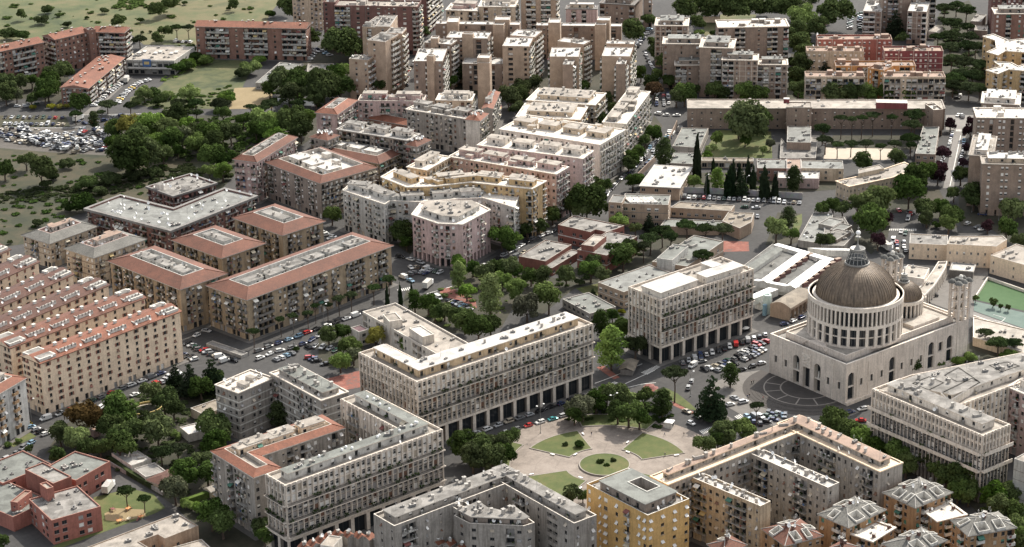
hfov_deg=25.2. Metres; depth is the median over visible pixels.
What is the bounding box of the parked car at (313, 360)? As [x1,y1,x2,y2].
[311,358,321,362]
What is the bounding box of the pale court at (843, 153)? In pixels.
[824,148,900,159]
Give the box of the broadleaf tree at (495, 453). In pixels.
[479,442,507,468]
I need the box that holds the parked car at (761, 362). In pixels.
[757,360,765,365]
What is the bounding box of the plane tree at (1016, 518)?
[1009,512,1023,528]
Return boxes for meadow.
[0,0,277,44]
[0,148,234,245]
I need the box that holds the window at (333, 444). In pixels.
[217,440,342,531]
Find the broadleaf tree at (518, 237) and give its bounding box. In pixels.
[514,231,523,240]
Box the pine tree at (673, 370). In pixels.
[661,364,688,402]
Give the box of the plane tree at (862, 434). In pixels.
[850,426,872,444]
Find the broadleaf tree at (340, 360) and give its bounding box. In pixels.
[328,352,351,373]
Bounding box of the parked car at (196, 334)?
[192,332,200,336]
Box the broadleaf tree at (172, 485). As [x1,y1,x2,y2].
[158,475,188,505]
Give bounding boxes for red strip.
[597,366,618,378]
[673,402,692,413]
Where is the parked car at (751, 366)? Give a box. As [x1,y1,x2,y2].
[747,363,756,368]
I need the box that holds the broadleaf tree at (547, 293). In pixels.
[533,280,561,314]
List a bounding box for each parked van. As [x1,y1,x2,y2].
[39,413,51,421]
[145,372,156,379]
[213,352,224,358]
[218,356,229,362]
[350,311,360,317]
[399,273,407,278]
[421,264,429,270]
[434,293,442,299]
[688,360,697,367]
[691,354,697,359]
[697,351,702,358]
[733,340,738,346]
[745,336,750,342]
[750,412,759,418]
[905,214,910,220]
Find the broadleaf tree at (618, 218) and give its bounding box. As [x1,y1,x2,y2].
[608,212,628,224]
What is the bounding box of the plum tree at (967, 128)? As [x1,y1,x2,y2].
[962,123,972,138]
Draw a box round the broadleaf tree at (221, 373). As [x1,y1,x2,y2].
[211,370,223,379]
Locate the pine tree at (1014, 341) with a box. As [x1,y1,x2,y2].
[1007,338,1023,347]
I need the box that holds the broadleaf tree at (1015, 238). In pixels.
[1009,233,1023,245]
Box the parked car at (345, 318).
[341,316,350,320]
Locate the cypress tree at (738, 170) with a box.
[736,163,741,179]
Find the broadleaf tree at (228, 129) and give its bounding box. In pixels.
[220,122,243,145]
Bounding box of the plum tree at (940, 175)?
[931,169,945,184]
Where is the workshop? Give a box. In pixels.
[669,128,707,170]
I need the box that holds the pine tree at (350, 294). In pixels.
[343,291,357,311]
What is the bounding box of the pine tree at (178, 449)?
[166,442,189,458]
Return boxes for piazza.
[510,417,716,508]
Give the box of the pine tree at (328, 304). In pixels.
[322,302,332,322]
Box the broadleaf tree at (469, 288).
[458,283,477,300]
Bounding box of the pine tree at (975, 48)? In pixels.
[966,43,982,58]
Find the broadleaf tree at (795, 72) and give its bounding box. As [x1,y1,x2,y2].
[787,66,805,81]
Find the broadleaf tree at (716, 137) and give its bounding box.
[710,130,722,144]
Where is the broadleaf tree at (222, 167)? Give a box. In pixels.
[213,161,232,182]
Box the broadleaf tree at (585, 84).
[581,80,589,89]
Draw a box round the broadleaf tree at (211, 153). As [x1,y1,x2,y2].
[197,143,225,164]
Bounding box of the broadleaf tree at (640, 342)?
[623,335,647,358]
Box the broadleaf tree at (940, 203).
[933,198,949,216]
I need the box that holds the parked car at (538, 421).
[534,418,545,424]
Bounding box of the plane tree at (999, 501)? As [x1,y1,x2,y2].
[986,492,1010,514]
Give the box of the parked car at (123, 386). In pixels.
[116,384,126,390]
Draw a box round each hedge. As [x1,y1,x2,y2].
[108,456,152,488]
[180,491,209,501]
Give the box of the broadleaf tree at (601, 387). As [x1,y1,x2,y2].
[598,384,607,404]
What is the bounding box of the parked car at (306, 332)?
[302,330,311,334]
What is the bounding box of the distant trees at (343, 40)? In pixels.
[16,0,908,75]
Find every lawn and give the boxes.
[11,432,35,446]
[53,490,164,546]
[528,470,586,494]
[529,430,592,457]
[576,283,597,294]
[579,453,629,476]
[622,432,684,459]
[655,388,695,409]
[793,214,801,229]
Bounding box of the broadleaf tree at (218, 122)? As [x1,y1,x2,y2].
[211,119,232,141]
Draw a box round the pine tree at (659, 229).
[650,225,674,247]
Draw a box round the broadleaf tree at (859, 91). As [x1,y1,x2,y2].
[847,83,868,96]
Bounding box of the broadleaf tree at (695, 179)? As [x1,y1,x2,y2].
[686,174,701,186]
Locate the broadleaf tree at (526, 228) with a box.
[518,222,532,239]
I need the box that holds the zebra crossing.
[641,366,658,373]
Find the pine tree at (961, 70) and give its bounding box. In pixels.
[952,68,968,80]
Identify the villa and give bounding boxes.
[350,303,467,358]
[835,162,907,201]
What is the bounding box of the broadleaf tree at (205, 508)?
[196,497,229,531]
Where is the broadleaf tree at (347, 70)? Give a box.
[338,63,349,73]
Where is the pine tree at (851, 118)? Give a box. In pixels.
[847,116,856,139]
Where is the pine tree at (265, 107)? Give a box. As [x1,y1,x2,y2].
[257,105,270,110]
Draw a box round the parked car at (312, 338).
[307,336,315,341]
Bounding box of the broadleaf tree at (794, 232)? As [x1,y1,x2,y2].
[782,227,799,244]
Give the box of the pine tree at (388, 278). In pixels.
[381,275,395,295]
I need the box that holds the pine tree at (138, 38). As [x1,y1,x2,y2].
[131,35,146,48]
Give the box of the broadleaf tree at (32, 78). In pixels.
[25,74,37,88]
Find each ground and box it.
[0,0,1023,546]
[120,114,316,161]
[440,287,476,307]
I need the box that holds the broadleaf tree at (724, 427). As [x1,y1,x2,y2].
[708,420,736,446]
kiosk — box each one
[618,358,638,375]
[664,419,674,428]
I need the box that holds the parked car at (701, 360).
[697,358,706,362]
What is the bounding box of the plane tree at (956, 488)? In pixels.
[946,478,968,503]
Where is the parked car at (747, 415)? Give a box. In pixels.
[743,413,751,418]
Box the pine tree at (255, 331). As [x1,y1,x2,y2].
[245,328,259,347]
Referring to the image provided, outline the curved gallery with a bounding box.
[920,261,946,303]
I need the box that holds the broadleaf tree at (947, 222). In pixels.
[939,214,958,235]
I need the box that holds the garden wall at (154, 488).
[108,460,163,494]
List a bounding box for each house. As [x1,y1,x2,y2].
[111,450,151,470]
[134,462,164,478]
[180,423,204,441]
[297,528,465,546]
[706,529,747,546]
[761,513,823,546]
[817,494,896,546]
[830,532,857,546]
[882,477,967,546]
[882,525,947,546]
[909,233,1006,267]
[928,26,942,39]
[950,507,1016,546]
[970,14,986,29]
[974,25,987,37]
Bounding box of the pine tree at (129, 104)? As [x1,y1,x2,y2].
[123,101,137,114]
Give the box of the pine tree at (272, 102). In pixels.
[260,99,281,110]
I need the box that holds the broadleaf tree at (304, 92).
[298,86,315,96]
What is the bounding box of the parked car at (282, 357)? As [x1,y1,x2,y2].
[277,355,285,359]
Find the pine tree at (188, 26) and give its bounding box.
[182,24,194,38]
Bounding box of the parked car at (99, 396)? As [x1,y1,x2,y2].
[96,394,105,398]
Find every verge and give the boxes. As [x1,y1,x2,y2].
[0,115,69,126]
[318,330,364,367]
[608,116,661,188]
[907,472,1023,516]
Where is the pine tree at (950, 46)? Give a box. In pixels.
[940,41,958,53]
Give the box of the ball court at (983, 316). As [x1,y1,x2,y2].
[973,311,1018,327]
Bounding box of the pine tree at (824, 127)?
[814,123,830,145]
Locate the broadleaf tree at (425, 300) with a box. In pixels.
[418,293,440,315]
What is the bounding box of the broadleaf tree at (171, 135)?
[156,126,184,147]
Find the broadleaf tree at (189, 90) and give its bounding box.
[178,83,200,99]
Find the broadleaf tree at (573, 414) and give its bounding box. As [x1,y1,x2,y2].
[566,407,585,425]
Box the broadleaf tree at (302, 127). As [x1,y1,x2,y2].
[288,117,313,143]
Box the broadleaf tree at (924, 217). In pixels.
[917,209,932,227]
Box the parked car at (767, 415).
[762,413,772,416]
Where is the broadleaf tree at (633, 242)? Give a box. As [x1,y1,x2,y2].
[622,238,641,257]
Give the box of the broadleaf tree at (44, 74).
[39,70,61,85]
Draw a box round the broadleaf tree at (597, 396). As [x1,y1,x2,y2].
[586,387,607,413]
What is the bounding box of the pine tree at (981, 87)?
[974,82,986,100]
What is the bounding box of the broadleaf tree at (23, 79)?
[15,73,29,88]
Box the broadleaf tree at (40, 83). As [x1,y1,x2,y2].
[33,75,60,101]
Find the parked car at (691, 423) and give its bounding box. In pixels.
[686,420,695,425]
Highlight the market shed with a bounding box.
[755,297,772,309]
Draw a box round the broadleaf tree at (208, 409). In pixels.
[202,407,214,413]
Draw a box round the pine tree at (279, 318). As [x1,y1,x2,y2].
[274,316,284,336]
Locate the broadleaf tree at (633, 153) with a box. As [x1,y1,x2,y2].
[624,149,639,164]
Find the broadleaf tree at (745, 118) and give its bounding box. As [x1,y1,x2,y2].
[723,98,769,143]
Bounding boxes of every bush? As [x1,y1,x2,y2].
[0,27,15,38]
[4,441,11,447]
[14,30,29,38]
[32,219,43,225]
[33,14,48,22]
[39,180,51,186]
[41,4,52,12]
[46,103,55,108]
[47,173,59,179]
[56,103,63,107]
[59,157,75,167]
[60,200,72,210]
[62,21,71,26]
[69,191,96,210]
[74,175,98,188]
[92,186,106,193]
[99,170,122,183]
[100,7,108,12]
[125,169,147,180]
[132,96,144,102]
[144,86,160,97]
[146,166,161,176]
[150,95,167,104]
[160,90,173,97]
[165,62,185,70]
[170,429,181,438]
[178,60,191,70]
[180,497,193,509]
[182,58,195,67]
[189,51,201,60]
[192,500,200,510]
[197,54,212,62]
[217,91,235,100]
[224,173,233,177]
[234,67,250,77]
[239,59,261,72]
[252,55,266,61]
[265,10,275,16]
[574,278,584,284]
[574,440,584,446]
[596,459,604,463]
[693,29,704,33]
[739,94,749,98]
[932,221,941,227]
[949,356,965,363]
[963,352,978,360]
[999,349,1018,356]
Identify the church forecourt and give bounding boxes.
[743,370,851,415]
[746,371,849,413]
[750,372,845,411]
[754,373,843,409]
[758,374,840,407]
[762,375,837,405]
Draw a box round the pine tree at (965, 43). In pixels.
[957,39,977,55]
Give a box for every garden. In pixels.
[45,377,224,512]
[177,508,269,546]
[395,243,412,253]
[491,239,523,249]
[512,232,725,316]
[687,171,802,192]
[691,0,812,14]
[702,130,771,157]
[704,14,755,35]
[709,81,802,98]
[757,181,835,191]
[766,212,799,244]
[852,189,957,253]
[934,0,985,96]
[958,189,1023,244]
[965,341,998,361]
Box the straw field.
[229,87,271,108]
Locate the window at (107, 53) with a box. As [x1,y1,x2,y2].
[46,48,123,68]
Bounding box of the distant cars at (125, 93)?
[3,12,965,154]
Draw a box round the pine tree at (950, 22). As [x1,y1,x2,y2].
[940,18,962,28]
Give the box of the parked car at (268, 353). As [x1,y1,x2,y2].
[265,351,273,355]
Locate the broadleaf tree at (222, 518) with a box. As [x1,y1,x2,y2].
[207,506,235,539]
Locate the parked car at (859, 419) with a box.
[855,417,866,421]
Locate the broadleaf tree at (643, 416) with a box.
[632,408,651,429]
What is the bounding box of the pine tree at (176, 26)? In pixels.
[170,24,182,38]
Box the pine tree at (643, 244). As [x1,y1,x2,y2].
[637,241,651,262]
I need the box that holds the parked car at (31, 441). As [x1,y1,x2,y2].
[27,439,35,444]
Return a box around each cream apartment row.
[0,243,11,263]
[0,254,39,290]
[0,266,74,314]
[0,277,109,333]
[0,288,146,376]
[19,302,183,413]
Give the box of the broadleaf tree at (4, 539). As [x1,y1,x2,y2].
[0,534,9,546]
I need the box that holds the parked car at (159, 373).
[156,370,165,375]
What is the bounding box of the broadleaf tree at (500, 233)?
[487,225,515,251]
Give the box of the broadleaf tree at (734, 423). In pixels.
[730,419,738,432]
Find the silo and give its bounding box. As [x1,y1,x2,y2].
[762,293,771,315]
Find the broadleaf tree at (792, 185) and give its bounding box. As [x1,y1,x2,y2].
[786,167,799,191]
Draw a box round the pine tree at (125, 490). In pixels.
[116,485,135,506]
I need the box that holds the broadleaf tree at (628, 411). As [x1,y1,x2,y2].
[615,399,643,427]
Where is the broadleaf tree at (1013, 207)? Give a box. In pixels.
[998,197,1023,219]
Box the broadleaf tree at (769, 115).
[759,105,773,125]
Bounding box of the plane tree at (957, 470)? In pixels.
[943,460,975,482]
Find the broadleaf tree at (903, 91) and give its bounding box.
[902,87,914,98]
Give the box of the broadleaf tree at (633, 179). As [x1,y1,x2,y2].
[625,173,642,191]
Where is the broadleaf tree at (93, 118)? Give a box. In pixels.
[88,110,99,127]
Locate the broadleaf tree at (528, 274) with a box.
[521,267,537,285]
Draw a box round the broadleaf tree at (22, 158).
[16,152,34,170]
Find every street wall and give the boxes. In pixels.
[638,157,655,173]
[668,120,676,138]
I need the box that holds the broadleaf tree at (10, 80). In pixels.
[0,73,19,88]
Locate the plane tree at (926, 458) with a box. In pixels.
[917,451,930,467]
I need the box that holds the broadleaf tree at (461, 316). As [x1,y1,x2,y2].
[452,308,475,334]
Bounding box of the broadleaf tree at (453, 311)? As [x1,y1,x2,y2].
[447,306,461,323]
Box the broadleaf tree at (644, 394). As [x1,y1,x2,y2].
[636,386,653,403]
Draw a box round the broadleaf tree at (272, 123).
[256,117,280,133]
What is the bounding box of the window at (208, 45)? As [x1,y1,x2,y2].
[198,44,286,59]
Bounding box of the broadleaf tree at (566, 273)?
[555,265,574,284]
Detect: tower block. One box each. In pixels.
[349,54,375,98]
[362,11,409,93]
[414,44,449,103]
[424,31,493,89]
[435,16,520,57]
[462,54,502,109]
[502,29,543,92]
[536,16,621,69]
[547,34,591,88]
[599,36,636,102]
[862,0,882,33]
[906,0,929,44]
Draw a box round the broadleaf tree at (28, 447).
[24,444,33,453]
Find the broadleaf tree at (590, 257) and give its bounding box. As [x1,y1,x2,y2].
[584,254,602,264]
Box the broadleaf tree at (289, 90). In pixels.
[275,81,301,107]
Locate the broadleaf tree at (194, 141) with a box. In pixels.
[184,131,207,152]
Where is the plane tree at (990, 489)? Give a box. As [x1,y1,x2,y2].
[979,479,1007,510]
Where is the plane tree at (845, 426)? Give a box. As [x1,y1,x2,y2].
[837,418,861,436]
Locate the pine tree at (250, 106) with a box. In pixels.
[243,104,256,110]
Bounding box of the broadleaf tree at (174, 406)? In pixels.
[163,398,185,420]
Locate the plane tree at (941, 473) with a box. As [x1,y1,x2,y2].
[934,462,950,488]
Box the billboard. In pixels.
[304,101,313,105]
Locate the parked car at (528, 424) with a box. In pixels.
[523,422,532,427]
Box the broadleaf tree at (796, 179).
[785,165,803,191]
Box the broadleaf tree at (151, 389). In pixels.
[138,382,161,405]
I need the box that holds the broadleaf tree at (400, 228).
[388,219,412,240]
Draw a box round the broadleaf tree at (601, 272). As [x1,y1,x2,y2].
[594,264,611,280]
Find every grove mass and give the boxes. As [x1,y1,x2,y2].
[125,112,287,154]
[262,89,344,106]
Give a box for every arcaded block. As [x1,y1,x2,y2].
[264,390,446,546]
[358,312,594,440]
[627,256,754,363]
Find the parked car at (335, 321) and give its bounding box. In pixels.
[332,319,340,323]
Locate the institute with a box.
[687,97,945,135]
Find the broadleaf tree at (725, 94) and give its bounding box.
[718,87,729,98]
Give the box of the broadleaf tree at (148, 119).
[132,112,164,133]
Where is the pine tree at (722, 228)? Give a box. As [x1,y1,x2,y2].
[711,223,734,240]
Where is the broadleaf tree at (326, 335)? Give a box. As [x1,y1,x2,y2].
[317,325,337,345]
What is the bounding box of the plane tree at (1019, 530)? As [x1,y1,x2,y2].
[1014,524,1023,541]
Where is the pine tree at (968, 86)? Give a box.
[959,81,978,100]
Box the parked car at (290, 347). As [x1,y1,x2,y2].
[287,344,295,349]
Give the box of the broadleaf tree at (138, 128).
[125,122,150,137]
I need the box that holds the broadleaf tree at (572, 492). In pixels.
[562,483,582,500]
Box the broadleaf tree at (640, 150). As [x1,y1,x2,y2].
[631,144,646,156]
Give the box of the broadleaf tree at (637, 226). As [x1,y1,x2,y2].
[628,222,642,235]
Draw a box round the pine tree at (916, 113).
[903,108,925,133]
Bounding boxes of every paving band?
[763,375,836,405]
[780,380,824,398]
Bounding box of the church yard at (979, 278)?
[931,266,987,317]
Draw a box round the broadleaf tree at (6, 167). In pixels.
[0,159,14,180]
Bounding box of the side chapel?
[898,265,928,286]
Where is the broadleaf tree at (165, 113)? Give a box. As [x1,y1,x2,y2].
[160,109,174,118]
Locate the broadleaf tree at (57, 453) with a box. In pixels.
[48,446,66,461]
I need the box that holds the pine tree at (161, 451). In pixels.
[150,444,173,465]
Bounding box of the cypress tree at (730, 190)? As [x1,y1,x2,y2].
[723,164,736,197]
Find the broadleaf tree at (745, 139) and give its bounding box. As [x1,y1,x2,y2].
[740,134,751,146]
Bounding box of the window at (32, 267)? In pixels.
[17,265,34,282]
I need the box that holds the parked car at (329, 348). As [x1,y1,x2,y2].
[326,345,334,350]
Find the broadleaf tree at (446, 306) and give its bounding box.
[439,302,451,320]
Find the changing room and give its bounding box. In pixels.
[702,13,719,21]
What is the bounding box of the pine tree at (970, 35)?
[958,32,979,39]
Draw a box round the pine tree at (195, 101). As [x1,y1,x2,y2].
[187,98,204,108]
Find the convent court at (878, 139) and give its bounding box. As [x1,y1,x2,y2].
[826,135,916,149]
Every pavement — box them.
[0,426,38,449]
[28,359,189,416]
[38,263,66,268]
[83,76,132,114]
[181,322,210,334]
[204,282,398,343]
[215,57,313,61]
[230,427,273,441]
[233,522,258,540]
[256,196,269,203]
[263,526,373,546]
[268,198,343,219]
[340,227,523,251]
[409,249,495,268]
[443,385,597,444]
[494,119,503,133]
[524,229,551,240]
[546,213,571,223]
[610,167,627,179]
[623,328,758,366]
[689,537,708,546]
[710,370,858,425]
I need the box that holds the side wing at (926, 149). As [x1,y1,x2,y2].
[915,126,938,164]
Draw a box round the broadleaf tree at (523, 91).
[513,84,528,99]
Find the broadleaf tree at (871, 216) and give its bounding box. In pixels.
[852,202,889,242]
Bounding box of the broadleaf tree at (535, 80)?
[526,74,542,91]
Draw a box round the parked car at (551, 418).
[547,416,558,420]
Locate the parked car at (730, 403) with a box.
[725,401,734,406]
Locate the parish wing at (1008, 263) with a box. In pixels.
[989,244,1023,282]
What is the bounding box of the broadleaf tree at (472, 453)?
[460,440,486,473]
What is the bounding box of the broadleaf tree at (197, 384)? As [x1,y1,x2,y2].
[187,376,214,400]
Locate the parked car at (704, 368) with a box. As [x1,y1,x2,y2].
[700,365,709,371]
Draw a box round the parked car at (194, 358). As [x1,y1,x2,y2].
[189,356,198,360]
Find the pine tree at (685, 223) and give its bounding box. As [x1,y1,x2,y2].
[676,218,696,239]
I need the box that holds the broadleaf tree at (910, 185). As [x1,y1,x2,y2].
[892,173,927,208]
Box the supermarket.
[126,46,194,74]
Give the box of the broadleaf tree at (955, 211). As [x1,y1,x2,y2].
[940,203,965,228]
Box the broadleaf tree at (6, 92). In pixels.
[0,82,16,105]
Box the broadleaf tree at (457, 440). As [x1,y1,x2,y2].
[446,429,475,455]
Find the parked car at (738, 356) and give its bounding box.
[733,353,741,359]
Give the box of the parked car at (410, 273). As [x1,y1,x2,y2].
[405,271,413,275]
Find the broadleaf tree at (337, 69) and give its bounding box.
[324,63,345,95]
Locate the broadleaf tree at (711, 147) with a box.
[704,143,717,151]
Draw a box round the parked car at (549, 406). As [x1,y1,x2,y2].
[544,404,555,409]
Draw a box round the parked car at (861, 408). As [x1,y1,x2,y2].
[857,405,866,410]
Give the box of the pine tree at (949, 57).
[943,53,961,71]
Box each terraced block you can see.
[804,62,945,102]
[806,44,863,70]
[816,33,891,60]
[834,58,915,81]
[882,43,942,70]
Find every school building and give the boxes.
[0,450,111,544]
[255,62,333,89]
[519,215,636,275]
[598,235,723,307]
[609,193,670,226]
[798,212,854,248]
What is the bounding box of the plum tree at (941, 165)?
[936,160,948,171]
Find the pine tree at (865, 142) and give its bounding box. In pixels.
[859,139,873,153]
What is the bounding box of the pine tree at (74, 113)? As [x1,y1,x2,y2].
[69,110,82,124]
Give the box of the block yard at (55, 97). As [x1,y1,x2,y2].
[0,74,68,102]
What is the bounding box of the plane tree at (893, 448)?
[884,437,910,456]
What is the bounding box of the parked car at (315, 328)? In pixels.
[312,326,320,330]
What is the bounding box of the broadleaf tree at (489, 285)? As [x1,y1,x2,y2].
[478,272,503,314]
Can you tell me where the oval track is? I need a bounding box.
[137,401,162,415]
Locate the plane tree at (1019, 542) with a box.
[1014,533,1023,546]
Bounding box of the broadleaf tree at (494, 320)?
[482,314,501,335]
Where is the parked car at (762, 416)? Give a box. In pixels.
[757,412,765,419]
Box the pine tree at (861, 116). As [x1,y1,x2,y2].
[855,114,868,138]
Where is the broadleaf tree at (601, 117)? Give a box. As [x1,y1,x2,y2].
[596,112,606,123]
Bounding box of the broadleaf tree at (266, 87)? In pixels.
[260,80,277,97]
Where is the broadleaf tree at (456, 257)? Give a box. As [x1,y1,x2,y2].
[450,254,465,266]
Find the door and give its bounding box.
[805,368,809,386]
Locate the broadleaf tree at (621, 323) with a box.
[611,316,628,338]
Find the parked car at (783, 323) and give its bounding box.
[780,321,788,325]
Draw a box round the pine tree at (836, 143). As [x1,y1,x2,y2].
[831,141,844,158]
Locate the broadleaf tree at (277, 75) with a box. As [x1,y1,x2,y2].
[267,65,288,88]
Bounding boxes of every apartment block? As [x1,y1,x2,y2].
[0,37,44,76]
[0,372,29,445]
[21,217,98,266]
[42,25,133,69]
[60,54,126,105]
[63,228,146,283]
[83,187,258,252]
[107,245,227,331]
[145,173,217,206]
[170,225,265,277]
[194,19,311,60]
[205,232,393,340]
[210,414,345,531]
[214,363,348,439]
[231,204,325,262]
[232,133,298,201]
[264,147,377,218]
[292,0,323,29]
[309,119,431,170]
[309,139,402,185]
[314,89,427,133]
[323,0,423,54]
[342,180,519,244]
[357,110,406,128]
[373,460,596,546]
[380,167,547,237]
[405,99,489,151]
[406,145,569,220]
[411,200,490,266]
[421,0,443,35]
[435,89,501,134]
[445,0,479,20]
[476,134,594,191]
[478,0,519,21]
[499,114,626,179]
[515,98,589,123]
[521,0,559,29]
[526,82,607,125]
[565,0,642,23]
[587,468,688,546]
[602,86,651,149]
[643,0,652,26]
[649,415,903,546]
[654,13,689,66]
[662,30,736,97]
[674,55,699,91]
[715,18,789,58]
[721,46,787,98]
[879,0,935,32]
[966,133,1023,215]
[972,105,1023,152]
[981,89,1021,107]
[982,34,1023,84]
[985,61,1023,102]
[987,0,1023,29]
[991,3,1023,39]
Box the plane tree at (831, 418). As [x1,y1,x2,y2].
[819,405,849,432]
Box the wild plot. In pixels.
[130,60,249,109]
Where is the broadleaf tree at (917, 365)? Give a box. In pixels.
[912,359,922,369]
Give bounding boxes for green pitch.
[976,280,1023,310]
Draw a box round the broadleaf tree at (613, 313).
[606,309,619,322]
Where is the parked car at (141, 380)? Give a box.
[136,378,147,383]
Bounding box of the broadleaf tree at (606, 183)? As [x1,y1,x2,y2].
[598,178,612,188]
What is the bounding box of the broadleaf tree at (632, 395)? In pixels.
[625,388,636,402]
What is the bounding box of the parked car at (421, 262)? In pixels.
[416,259,424,264]
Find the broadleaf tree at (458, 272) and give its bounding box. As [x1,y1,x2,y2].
[450,260,467,288]
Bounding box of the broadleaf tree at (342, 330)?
[334,323,351,336]
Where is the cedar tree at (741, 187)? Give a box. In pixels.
[733,169,749,196]
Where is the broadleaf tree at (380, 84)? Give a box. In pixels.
[372,80,385,88]
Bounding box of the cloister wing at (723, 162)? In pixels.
[701,156,752,167]
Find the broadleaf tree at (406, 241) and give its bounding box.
[399,236,412,250]
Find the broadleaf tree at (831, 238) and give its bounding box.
[826,233,835,244]
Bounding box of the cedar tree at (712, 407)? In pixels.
[692,375,727,421]
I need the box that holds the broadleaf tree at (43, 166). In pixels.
[27,154,57,180]
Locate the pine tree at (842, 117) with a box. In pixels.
[834,115,847,138]
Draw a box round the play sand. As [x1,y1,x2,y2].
[104,508,145,521]
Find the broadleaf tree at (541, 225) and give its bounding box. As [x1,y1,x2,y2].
[534,217,549,234]
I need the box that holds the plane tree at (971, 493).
[961,486,977,506]
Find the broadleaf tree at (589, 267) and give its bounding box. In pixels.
[579,260,600,282]
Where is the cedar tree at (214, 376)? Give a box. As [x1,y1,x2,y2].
[201,359,223,395]
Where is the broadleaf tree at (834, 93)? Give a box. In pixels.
[821,81,846,98]
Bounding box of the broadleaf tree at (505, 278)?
[494,270,511,290]
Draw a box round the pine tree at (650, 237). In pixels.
[639,231,661,255]
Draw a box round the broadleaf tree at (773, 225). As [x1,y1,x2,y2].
[764,216,788,242]
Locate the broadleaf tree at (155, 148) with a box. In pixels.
[142,136,166,167]
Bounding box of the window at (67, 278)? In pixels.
[50,278,68,293]
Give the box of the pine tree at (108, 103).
[97,99,117,113]
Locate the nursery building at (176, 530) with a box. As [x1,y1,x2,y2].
[88,513,209,546]
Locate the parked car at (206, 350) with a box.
[202,348,211,353]
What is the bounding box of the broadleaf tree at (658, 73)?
[651,68,662,81]
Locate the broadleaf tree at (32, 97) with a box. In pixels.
[26,92,38,104]
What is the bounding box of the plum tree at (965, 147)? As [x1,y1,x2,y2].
[961,143,969,153]
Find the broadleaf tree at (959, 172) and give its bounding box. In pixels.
[951,165,967,185]
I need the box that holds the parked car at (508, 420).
[503,417,513,423]
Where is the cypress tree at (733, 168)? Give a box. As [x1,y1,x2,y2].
[732,159,736,181]
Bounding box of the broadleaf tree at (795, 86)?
[788,80,803,98]
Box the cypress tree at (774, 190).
[770,173,778,199]
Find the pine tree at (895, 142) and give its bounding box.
[887,140,902,147]
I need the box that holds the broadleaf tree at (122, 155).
[104,133,150,170]
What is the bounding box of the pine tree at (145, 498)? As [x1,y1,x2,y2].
[136,494,150,512]
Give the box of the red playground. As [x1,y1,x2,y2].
[327,371,359,389]
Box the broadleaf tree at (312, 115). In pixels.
[305,109,315,121]
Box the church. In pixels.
[769,226,973,405]
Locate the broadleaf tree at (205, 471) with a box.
[196,459,213,486]
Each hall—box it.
[770,288,807,320]
[780,126,817,159]
[949,262,975,278]
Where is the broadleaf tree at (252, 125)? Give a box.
[248,120,262,140]
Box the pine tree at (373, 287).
[367,284,380,304]
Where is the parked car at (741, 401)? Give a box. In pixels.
[738,398,748,404]
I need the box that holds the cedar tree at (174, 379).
[165,364,182,388]
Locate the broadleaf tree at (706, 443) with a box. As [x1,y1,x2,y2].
[692,435,716,450]
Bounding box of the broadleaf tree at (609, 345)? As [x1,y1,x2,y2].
[593,324,629,370]
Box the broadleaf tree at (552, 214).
[546,206,560,224]
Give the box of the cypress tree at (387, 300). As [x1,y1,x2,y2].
[385,283,389,304]
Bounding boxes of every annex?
[191,399,216,418]
[660,202,753,239]
[972,317,1023,352]
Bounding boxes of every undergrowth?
[0,1,253,36]
[0,155,202,234]
[0,163,204,203]
[87,389,215,498]
[123,114,307,161]
[138,84,232,108]
[160,57,214,80]
[517,248,646,285]
[564,393,674,428]
[692,173,786,188]
[862,424,995,511]
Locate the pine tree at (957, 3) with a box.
[949,0,964,16]
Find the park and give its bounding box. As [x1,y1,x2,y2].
[403,264,513,332]
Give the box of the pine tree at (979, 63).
[971,59,985,70]
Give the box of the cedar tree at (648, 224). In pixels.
[642,213,654,232]
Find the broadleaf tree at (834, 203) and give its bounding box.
[826,197,840,216]
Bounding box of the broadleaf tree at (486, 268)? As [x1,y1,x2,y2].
[473,261,495,278]
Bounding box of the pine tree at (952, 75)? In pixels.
[945,71,966,90]
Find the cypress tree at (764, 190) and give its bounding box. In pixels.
[758,165,770,198]
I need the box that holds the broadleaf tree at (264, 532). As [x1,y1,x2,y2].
[253,525,273,546]
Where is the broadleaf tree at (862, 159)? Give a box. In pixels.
[852,151,872,167]
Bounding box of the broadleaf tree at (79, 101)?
[68,92,91,111]
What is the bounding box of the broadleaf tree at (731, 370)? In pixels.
[720,362,740,387]
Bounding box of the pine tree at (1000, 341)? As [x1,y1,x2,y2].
[985,336,1007,355]
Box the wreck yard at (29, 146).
[0,128,107,154]
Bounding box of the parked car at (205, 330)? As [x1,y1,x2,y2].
[201,328,211,332]
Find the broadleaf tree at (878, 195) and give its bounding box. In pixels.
[857,185,896,215]
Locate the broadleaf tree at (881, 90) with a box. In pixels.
[876,83,893,98]
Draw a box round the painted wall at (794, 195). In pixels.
[684,187,802,198]
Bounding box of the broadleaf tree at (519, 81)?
[511,78,531,89]
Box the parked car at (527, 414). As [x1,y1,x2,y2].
[525,412,534,416]
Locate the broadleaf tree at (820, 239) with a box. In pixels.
[814,233,828,244]
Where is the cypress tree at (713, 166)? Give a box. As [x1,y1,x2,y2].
[711,158,715,171]
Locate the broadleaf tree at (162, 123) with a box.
[151,117,178,132]
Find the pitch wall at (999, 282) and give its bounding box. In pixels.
[974,276,1023,300]
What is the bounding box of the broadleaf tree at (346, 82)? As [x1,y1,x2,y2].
[328,74,356,97]
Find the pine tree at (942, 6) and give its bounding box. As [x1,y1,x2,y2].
[936,3,954,17]
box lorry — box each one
[72,114,83,121]
[101,479,114,494]
[123,75,129,82]
[422,278,433,289]
[880,240,891,250]
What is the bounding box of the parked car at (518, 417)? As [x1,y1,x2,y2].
[514,415,524,420]

